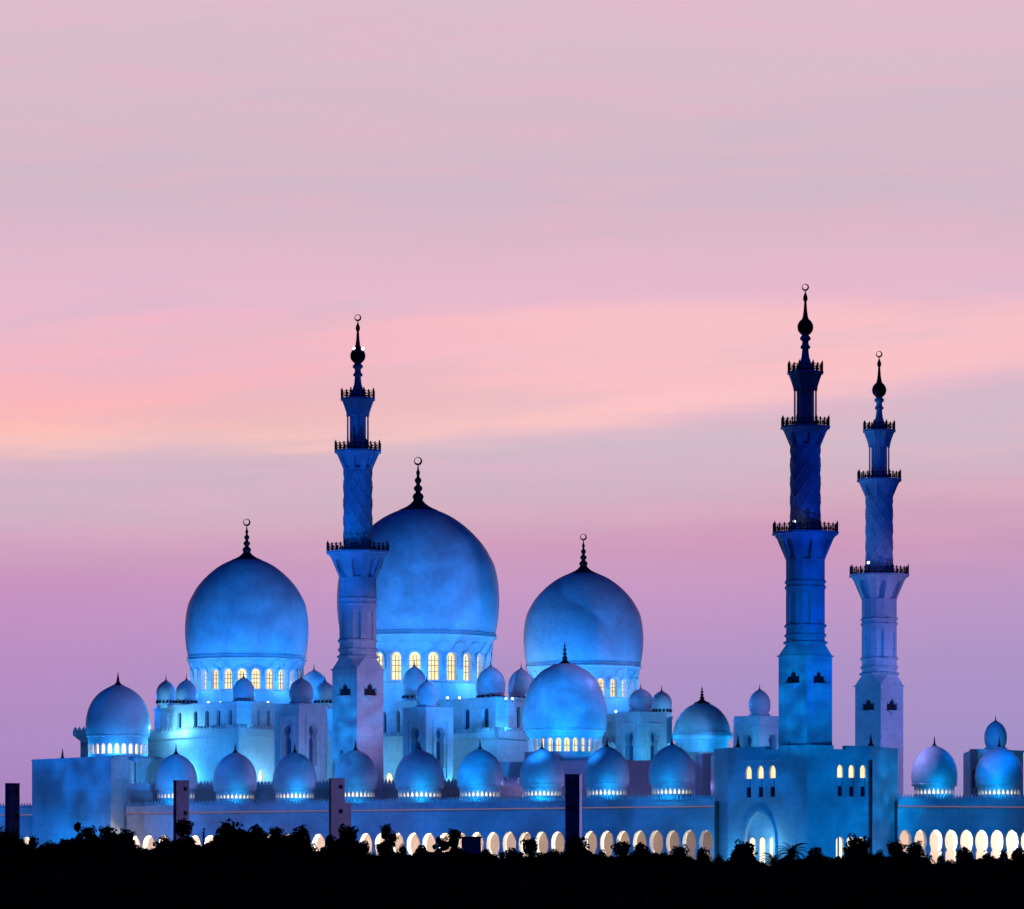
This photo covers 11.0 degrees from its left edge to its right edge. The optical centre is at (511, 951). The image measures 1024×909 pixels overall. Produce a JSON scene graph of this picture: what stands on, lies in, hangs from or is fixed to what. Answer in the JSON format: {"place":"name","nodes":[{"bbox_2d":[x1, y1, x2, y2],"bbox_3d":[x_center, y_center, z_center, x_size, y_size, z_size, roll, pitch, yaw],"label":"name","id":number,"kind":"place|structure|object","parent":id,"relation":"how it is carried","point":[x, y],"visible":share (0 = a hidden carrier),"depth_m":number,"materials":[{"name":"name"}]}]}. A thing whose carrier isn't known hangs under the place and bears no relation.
{"place":"outdoors","nodes":[
{"label":"outdoors","id":0,"kind":"place"},
{"bbox_2d":[0,803,31,843],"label":"arcade wing","id":1,"kind":"structure","parent":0,"point":[26,822],"depth_m":1066.79,"materials":[{"name":"stone"}]},
{"bbox_2d":[31,748,134,847],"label":"corner block","id":2,"kind":"structure","parent":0,"point":[69,793],"depth_m":1053.12,"materials":[{"name":"white stone"}]},
{"bbox_2d":[73,674,163,785],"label":"domed pavilion","id":3,"kind":"structure","parent":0,"point":[117,720],"depth_m":1099.73,"materials":[{"name":"white stone"}]},
{"bbox_2d":[148,519,331,784],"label":"domed prayer hall","id":4,"kind":"structure","parent":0,"point":[246,630],"depth_m":1127.83,"materials":[{"name":"stone"}]},
{"bbox_2d":[179,712,180,728],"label":"window","id":5,"kind":"structure","parent":4,"relation":"in","point":[180,712],"depth_m":1113.04,"materials":[{"name":"blue glass"}]},
{"bbox_2d":[240,709,247,725],"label":"window","id":6,"kind":"structure","parent":4,"relation":"in","point":[243,713],"depth_m":1096.59,"materials":[{"name":"blue glass"}]},
{"bbox_2d":[274,675,326,783],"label":"arched pavilion","id":7,"kind":"structure","parent":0,"point":[300,720],"depth_m":1083.51,"materials":[{"name":"blue"}]},
{"bbox_2d":[125,738,718,861],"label":"arcade wing","id":8,"kind":"structure","parent":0,"point":[670,813],"depth_m":1023.05,"materials":[{"name":"stone"}]},
{"bbox_2d":[402,678,453,782],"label":"arched pavilion","id":9,"kind":"structure","parent":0,"point":[427,722],"depth_m":1083.38,"materials":[{"name":"blue"}]},
{"bbox_2d":[337,457,532,782],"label":"domed prayer hall","id":10,"kind":"structure","parent":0,"point":[437,601],"depth_m":1155.95,"materials":[{"name":"stone"}]},
{"bbox_2d":[466,709,469,729],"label":"window","id":11,"kind":"structure","parent":10,"relation":"in","point":[467,712],"depth_m":1106.81,"materials":[{"name":"blue glass"}]},
{"bbox_2d":[485,708,488,728],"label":"window","id":12,"kind":"structure","parent":10,"relation":"in","point":[486,711],"depth_m":1101.69,"materials":[{"name":"blue glass"}]},
{"bbox_2d":[498,707,505,728],"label":"window","id":13,"kind":"structure","parent":10,"relation":"in","point":[502,711],"depth_m":1098.46,"materials":[{"name":"blue glass"}]},
{"bbox_2d":[0,0,1023,805],"label":"sky","id":14,"kind":"structure","parent":0,"point":[574,244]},
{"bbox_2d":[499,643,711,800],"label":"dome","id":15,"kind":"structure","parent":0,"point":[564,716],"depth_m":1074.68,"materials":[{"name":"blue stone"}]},
{"bbox_2d":[616,685,666,759],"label":"arched pavilion","id":16,"kind":"structure","parent":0,"point":[640,730],"depth_m":1093.09,"materials":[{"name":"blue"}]},
{"bbox_2d":[671,688,732,760],"bbox_3d":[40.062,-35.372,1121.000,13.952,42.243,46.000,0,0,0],"label":"dome","id":17,"kind":"structure","parent":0,"point":[701,725],"depth_m":1130.28,"materials":[{"name":"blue stone"}]},
{"bbox_2d":[733,684,778,749],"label":"arched pavilion","id":18,"kind":"structure","parent":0,"point":[758,726],"depth_m":1143.23,"materials":[{"name":"blue"}]},
{"bbox_2d":[895,736,1023,863],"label":"arcade wing","id":19,"kind":"structure","parent":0,"point":[935,816],"depth_m":1005.13,"materials":[{"name":"stone"}]},
{"bbox_2d":[963,715,1023,798],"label":"arched pavilion","id":20,"kind":"structure","parent":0,"point":[995,730],"depth_m":1055.49,"materials":[{"name":"blue"}]},
{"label":"terrace","id":21,"kind":"structure","parent":0,"visible":0},
{"bbox_2d":[5,783,19,837],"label":"light tower","id":22,"kind":"structure","parent":21,"relation":"on","point":[12,806],"depth_m":971.45,"materials":[{"name":"stone"}]},
{"bbox_2d":[173,780,188,840],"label":"light tower","id":23,"kind":"structure","parent":21,"relation":"on","point":[180,799],"depth_m":965.37,"materials":[{"name":"stone"}]},
{"bbox_2d":[132,777,522,803],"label":"courtyard wall","id":24,"kind":"structure","parent":21,"relation":"on","point":[143,791],"depth_m":1053.53,"materials":[{"name":"stone"}]},
{"bbox_2d":[329,778,350,839],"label":"light tower","id":25,"kind":"structure","parent":21,"relation":"on","point":[339,811],"depth_m":961.34,"materials":[{"name":"stone"}]},
{"bbox_2d":[326,314,388,800],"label":"minaret","id":26,"kind":"object","parent":21,"relation":"on","point":[357,558],"visible":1,"depth_m":1045.48,"materials":[{"name":"white stone"}]},
{"bbox_2d":[523,534,674,749],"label":"domed prayer hall","id":27,"kind":"structure","parent":21,"relation":"on","point":[588,617],"depth_m":1164.73,"materials":[{"name":"stone"}]},
{"bbox_2d":[609,722,613,739],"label":"window","id":28,"kind":"structure","parent":27,"relation":"in","point":[611,727],"depth_m":1125.61,"materials":[{"name":"blue stone"}]},
{"bbox_2d":[711,734,897,864],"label":"gatehouse","id":29,"kind":"object","parent":21,"relation":"on","point":[827,799],"visible":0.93,"depth_m":989.46,"materials":[{"name":"blue"}]},
{"bbox_2d":[747,787,750,797],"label":"window","id":30,"kind":"structure","parent":29,"relation":"in","point":[748,788],"depth_m":994.81,"materials":[{"name":"black glass"}]},
{"bbox_2d":[747,766,751,778],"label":"window","id":31,"kind":"structure","parent":29,"relation":"in","point":[749,773],"depth_m":994.81,"materials":[{"name":"yellow"}]},
{"bbox_2d":[749,837,756,857],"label":"doorway","id":32,"kind":"structure","parent":29,"relation":"in","point":[752,840],"depth_m":994.08,"materials":[{"name":"white stone"}]},
{"bbox_2d":[748,813,771,863],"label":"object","id":33,"kind":"structure","parent":29,"relation":"in","point":[760,826],"depth_m":993.11,"materials":[{"name":"blue stone"}]},
{"bbox_2d":[759,787,762,796],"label":"window","id":34,"kind":"structure","parent":29,"relation":"in","point":[760,788],"depth_m":992.50,"materials":[{"name":"black glass"}]},
{"bbox_2d":[759,766,763,777],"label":"window","id":35,"kind":"structure","parent":29,"relation":"in","point":[761,773],"depth_m":992.62,"materials":[{"name":"yellow glass"}]},
{"bbox_2d":[759,837,766,864],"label":"doorway","id":36,"kind":"structure","parent":29,"relation":"in","point":[762,841],"depth_m":992.62,"materials":[{"name":"white stone"}]},
{"bbox_2d":[769,837,772,859],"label":"doorway","id":37,"kind":"structure","parent":29,"relation":"in","point":[771,838],"depth_m":990.93,"materials":[{"name":"white stone"}]},
{"bbox_2d":[771,787,774,796],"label":"window","id":38,"kind":"structure","parent":29,"relation":"in","point":[772,788],"depth_m":990.32,"materials":[{"name":"black glass"}]},
{"bbox_2d":[771,766,775,777],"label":"window","id":39,"kind":"structure","parent":29,"relation":"in","point":[773,773],"depth_m":990.44,"materials":[{"name":"yellow glass"}]},
{"bbox_2d":[836,837,841,857],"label":"window","id":40,"kind":"structure","parent":29,"relation":"in","point":[840,841],"depth_m":987.79,"materials":[{"name":"yellow"}]},
{"bbox_2d":[837,765,841,777],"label":"window","id":41,"kind":"structure","parent":29,"relation":"in","point":[839,770],"depth_m":987.55,"materials":[{"name":"yellow"}]},
{"bbox_2d":[838,786,841,795],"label":"window","id":42,"kind":"structure","parent":29,"relation":"in","point":[839,787],"depth_m":987.43,"materials":[{"name":"black glass"}]},
{"bbox_2d":[849,765,852,777],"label":"window","id":43,"kind":"structure","parent":29,"relation":"in","point":[850,768],"depth_m":988.63,"materials":[{"name":"yellow"}]},
{"bbox_2d":[849,786,852,796],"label":"window","id":44,"kind":"structure","parent":29,"relation":"in","point":[850,787],"depth_m":988.51,"materials":[{"name":"black glass"}]},
{"bbox_2d":[860,765,864,777],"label":"window","id":45,"kind":"structure","parent":29,"relation":"in","point":[862,771],"depth_m":989.72,"materials":[{"name":"yellow"}]},
{"bbox_2d":[861,786,863,796],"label":"window","id":46,"kind":"structure","parent":29,"relation":"in","point":[862,788],"depth_m":989.48,"materials":[{"name":"black glass"}]},
{"bbox_2d":[772,284,838,745],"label":"minaret","id":47,"kind":"object","parent":21,"relation":"on","point":[804,540],"visible":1,"depth_m":997.42,"materials":[{"name":"blue"}]},
{"bbox_2d":[849,351,908,796],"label":"minaret","id":48,"kind":"object","parent":21,"relation":"on","point":[878,580],"visible":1,"depth_m":1109.45,"materials":[{"name":"white stone"}]},
{"bbox_3d":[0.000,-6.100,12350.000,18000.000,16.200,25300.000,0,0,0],"label":"ground","id":49,"kind":"structure","parent":0,"visible":0},
{"bbox_2d":[0,826,21,842],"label":"tree","id":50,"kind":"object","parent":49,"relation":"on","point":[7,833],"visible":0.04,"depth_m":758.24,"materials":[{"name":"black plant"}]},
{"bbox_2d":[28,835,38,847],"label":"tree","id":51,"kind":"object","parent":49,"relation":"on","point":[33,843],"visible":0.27,"depth_m":777.21,"materials":[{"name":"black plant"}]},
{"bbox_2d":[48,839,79,869],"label":"tree","id":52,"kind":"object","parent":49,"relation":"on","point":[65,847],"visible":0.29,"depth_m":692.94,"materials":[{"name":"black plant"}]},
{"bbox_2d":[73,822,83,839],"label":"slim tree","id":53,"kind":"object","parent":49,"relation":"on","point":[77,826],"visible":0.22,"depth_m":793.61,"materials":[{"name":"black plant"}]},
{"bbox_2d":[80,825,97,838],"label":"tree","id":54,"kind":"object","parent":49,"relation":"on","point":[85,831],"visible":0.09,"depth_m":788.56,"materials":[{"name":"black plant"}]},
{"bbox_2d":[98,825,117,837],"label":"tree","id":55,"kind":"object","parent":49,"relation":"on","point":[105,830],"visible":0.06,"depth_m":741.33,"materials":[{"name":"black plant"}]},
{"bbox_2d":[120,828,135,837],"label":"tree","id":56,"kind":"object","parent":49,"relation":"on","point":[130,834],"visible":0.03,"depth_m":749.60,"materials":[{"name":"black plant"}]},
{"bbox_2d":[132,846,149,863],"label":"tree","id":57,"kind":"object","parent":49,"relation":"on","point":[145,852],"visible":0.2,"depth_m":691.24,"materials":[{"name":"black plant"}]},
{"bbox_2d":[152,835,170,847],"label":"tree","id":58,"kind":"object","parent":49,"relation":"on","point":[164,840],"visible":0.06,"depth_m":720.47,"materials":[{"name":"black plant"}]},
{"bbox_2d":[174,818,196,844],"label":"tree","id":59,"kind":"object","parent":49,"relation":"on","point":[184,827],"visible":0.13,"depth_m":773.82,"materials":[{"name":"black plant"}]},
{"bbox_2d":[202,828,204,846],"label":"slim tree","id":60,"kind":"object","parent":49,"relation":"on","point":[203,838],"visible":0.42,"depth_m":777.63,"materials":[{"name":"black plant"}]},
{"bbox_2d":[215,818,243,834],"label":"tree","id":61,"kind":"object","parent":49,"relation":"on","point":[228,828],"visible":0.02,"depth_m":757.23,"materials":[{"name":"black plant"}]},
{"bbox_2d":[241,823,271,865],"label":"tree","id":62,"kind":"object","parent":49,"relation":"on","point":[255,848],"visible":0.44,"depth_m":689.43,"materials":[{"name":"black plant"}]},
{"bbox_2d":[269,826,283,834],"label":"tree","id":63,"kind":"object","parent":49,"relation":"on","point":[276,830],"visible":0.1,"depth_m":712.86,"materials":[{"name":"black plant"}]},
{"bbox_2d":[293,825,318,851],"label":"tree","id":64,"kind":"object","parent":49,"relation":"on","point":[302,831],"visible":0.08,"depth_m":797.46,"materials":[{"name":"black plant"}]},
{"bbox_2d":[320,834,336,849],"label":"tree","id":65,"kind":"object","parent":49,"relation":"on","point":[329,838],"visible":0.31,"depth_m":721.58,"materials":[{"name":"black plant"}]},
{"bbox_2d":[338,823,359,839],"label":"tree","id":66,"kind":"object","parent":49,"relation":"on","point":[351,831],"visible":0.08,"depth_m":749.08,"materials":[{"name":"black plant"}]},
{"bbox_2d":[360,840,369,850],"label":"tree","id":67,"kind":"object","parent":49,"relation":"on","point":[364,843],"visible":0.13,"depth_m":712.18,"materials":[{"name":"black plant"}]},
{"bbox_2d":[374,824,398,856],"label":"tree","id":68,"kind":"object","parent":49,"relation":"on","point":[386,846],"visible":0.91,"depth_m":765.42,"materials":[{"name":"black plant"}]},
{"bbox_2d":[397,843,406,856],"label":"tree","id":69,"kind":"object","parent":49,"relation":"on","point":[402,848],"visible":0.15,"depth_m":788.09,"materials":[{"name":"black plant"}]},
{"bbox_2d":[414,845,426,854],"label":"tree","id":70,"kind":"object","parent":49,"relation":"on","point":[421,849],"visible":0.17,"depth_m":729.08,"materials":[{"name":"black plant"}]},
{"bbox_2d":[432,836,442,854],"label":"tree","id":71,"kind":"object","parent":49,"relation":"on","point":[439,840],"visible":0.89,"depth_m":705.94,"materials":[{"name":"black plant"}]},
{"bbox_2d":[442,828,461,852],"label":"tree","id":72,"kind":"object","parent":49,"relation":"on","point":[454,836],"visible":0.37,"depth_m":722.76,"materials":[{"name":"black plant"}]},
{"bbox_2d":[461,837,481,854],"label":"hut","id":73,"kind":"object","parent":49,"relation":"on","point":[471,845],"visible":0.57,"depth_m":898.50,"materials":[{"name":"stone"}]},
{"bbox_2d":[479,848,491,867],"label":"tree","id":74,"kind":"object","parent":49,"relation":"on","point":[485,855],"visible":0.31,"depth_m":690.43,"materials":[{"name":"black plant"}]},
{"bbox_2d":[503,847,517,855],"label":"tree","id":75,"kind":"object","parent":49,"relation":"on","point":[514,851],"visible":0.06,"depth_m":727.18,"materials":[{"name":"black plant"}]},
{"bbox_2d":[0,829,1023,908],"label":"undergrowth","id":76,"kind":"object","parent":49,"relation":"on","point":[345,871],"visible":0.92,"depth_m":602.87,"materials":[{"name":"black plant"}]},
{"bbox_2d":[520,837,537,855],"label":"tree","id":77,"kind":"object","parent":49,"relation":"on","point":[530,847],"visible":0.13,"depth_m":779.51,"materials":[{"name":"black plant"}]},
{"bbox_2d":[549,848,558,853],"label":"tree","id":78,"kind":"object","parent":49,"relation":"on","point":[552,850],"visible":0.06,"depth_m":724.66,"materials":[{"name":"black plant"}]},
{"bbox_2d":[565,774,581,846],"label":"light tower","id":79,"kind":"structure","parent":49,"relation":"on","point":[573,804],"depth_m":954.25,"materials":[{"name":"stone"}]},
{"bbox_2d":[564,834,589,852],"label":"tree","id":80,"kind":"object","parent":49,"relation":"on","point":[575,841],"visible":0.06,"depth_m":766.97,"materials":[{"name":"black plant"}]},
{"bbox_2d":[597,849,606,856],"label":"tree","id":81,"kind":"object","parent":49,"relation":"on","point":[600,853],"visible":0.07,"depth_m":797.00,"materials":[{"name":"black plant"}]},
{"bbox_2d":[610,839,630,856],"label":"tree","id":82,"kind":"object","parent":49,"relation":"on","point":[618,849],"visible":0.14,"depth_m":771.84,"materials":[{"name":"black plant"}]},
{"bbox_2d":[630,842,655,867],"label":"tree","id":83,"kind":"object","parent":49,"relation":"on","point":[641,850],"visible":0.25,"depth_m":691.50,"materials":[{"name":"black plant"}]},
{"bbox_2d":[669,843,692,866],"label":"tree","id":84,"kind":"object","parent":49,"relation":"on","point":[679,852],"visible":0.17,"depth_m":690.53,"materials":[{"name":"black plant"}]},
{"bbox_2d":[696,847,709,863],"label":"tree","id":85,"kind":"object","parent":49,"relation":"on","point":[702,855],"visible":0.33,"depth_m":709.55,"materials":[{"name":"black plant"}]},
{"bbox_2d":[715,853,723,862],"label":"tree","id":86,"kind":"object","parent":49,"relation":"on","point":[717,859],"visible":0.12,"depth_m":711.29,"materials":[{"name":"black plant"}]},
{"bbox_2d":[730,839,757,856],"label":"tree","id":87,"kind":"object","parent":49,"relation":"on","point":[743,848],"visible":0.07,"depth_m":791.50,"materials":[{"name":"black plant"}]},
{"bbox_2d":[760,852,781,866],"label":"palm tree","id":88,"kind":"object","parent":49,"relation":"on","point":[773,860],"visible":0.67,"depth_m":747.54,"materials":[{"name":"black plant"}]},
{"bbox_2d":[776,842,806,859],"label":"palm tree","id":89,"kind":"object","parent":49,"relation":"on","point":[791,852],"visible":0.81,"depth_m":727.57,"materials":[{"name":"black plant"}]},
{"bbox_2d":[806,847,824,860],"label":"tree","id":90,"kind":"object","parent":49,"relation":"on","point":[813,852],"visible":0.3,"depth_m":701.75,"materials":[{"name":"black plant"}]},
{"bbox_2d":[834,832,870,860],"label":"tree","id":91,"kind":"object","parent":49,"relation":"on","point":[859,843],"visible":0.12,"depth_m":777.22,"materials":[{"name":"black plant"}]},
{"bbox_2d":[874,849,885,865],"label":"tree","id":92,"kind":"object","parent":49,"relation":"on","point":[878,854],"visible":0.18,"depth_m":693.78,"materials":[{"name":"black plant"}]},
{"bbox_2d":[887,840,905,866],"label":"tree","id":93,"kind":"object","parent":49,"relation":"on","point":[894,850],"visible":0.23,"depth_m":699.70,"materials":[{"name":"black plant"}]},
{"bbox_2d":[905,840,934,865],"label":"tree","id":94,"kind":"object","parent":49,"relation":"on","point":[917,847],"visible":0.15,"depth_m":756.47,"materials":[{"name":"black plant"}]},
{"bbox_2d":[937,853,945,862],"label":"tree","id":95,"kind":"object","parent":49,"relation":"on","point":[940,858],"visible":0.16,"depth_m":727.18,"materials":[{"name":"black plant"}]},
{"bbox_2d":[955,846,972,860],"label":"tree","id":96,"kind":"object","parent":49,"relation":"on","point":[965,853],"visible":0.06,"depth_m":749.08,"materials":[{"name":"black plant"}]},
{"bbox_2d":[982,852,993,861],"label":"tree","id":97,"kind":"object","parent":49,"relation":"on","point":[984,856],"visible":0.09,"depth_m":724.80,"materials":[{"name":"black plant"}]},
{"bbox_2d":[994,848,1007,864],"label":"tree","id":98,"kind":"object","parent":49,"relation":"on","point":[1004,855],"visible":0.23,"depth_m":698.43,"materials":[{"name":"black plant"}]},
{"bbox_2d":[1010,847,1023,859],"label":"tree","id":99,"kind":"object","parent":49,"relation":"on","point":[1017,854],"visible":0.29,"depth_m":765.24,"materials":[{"name":"black plant"}]}
]}

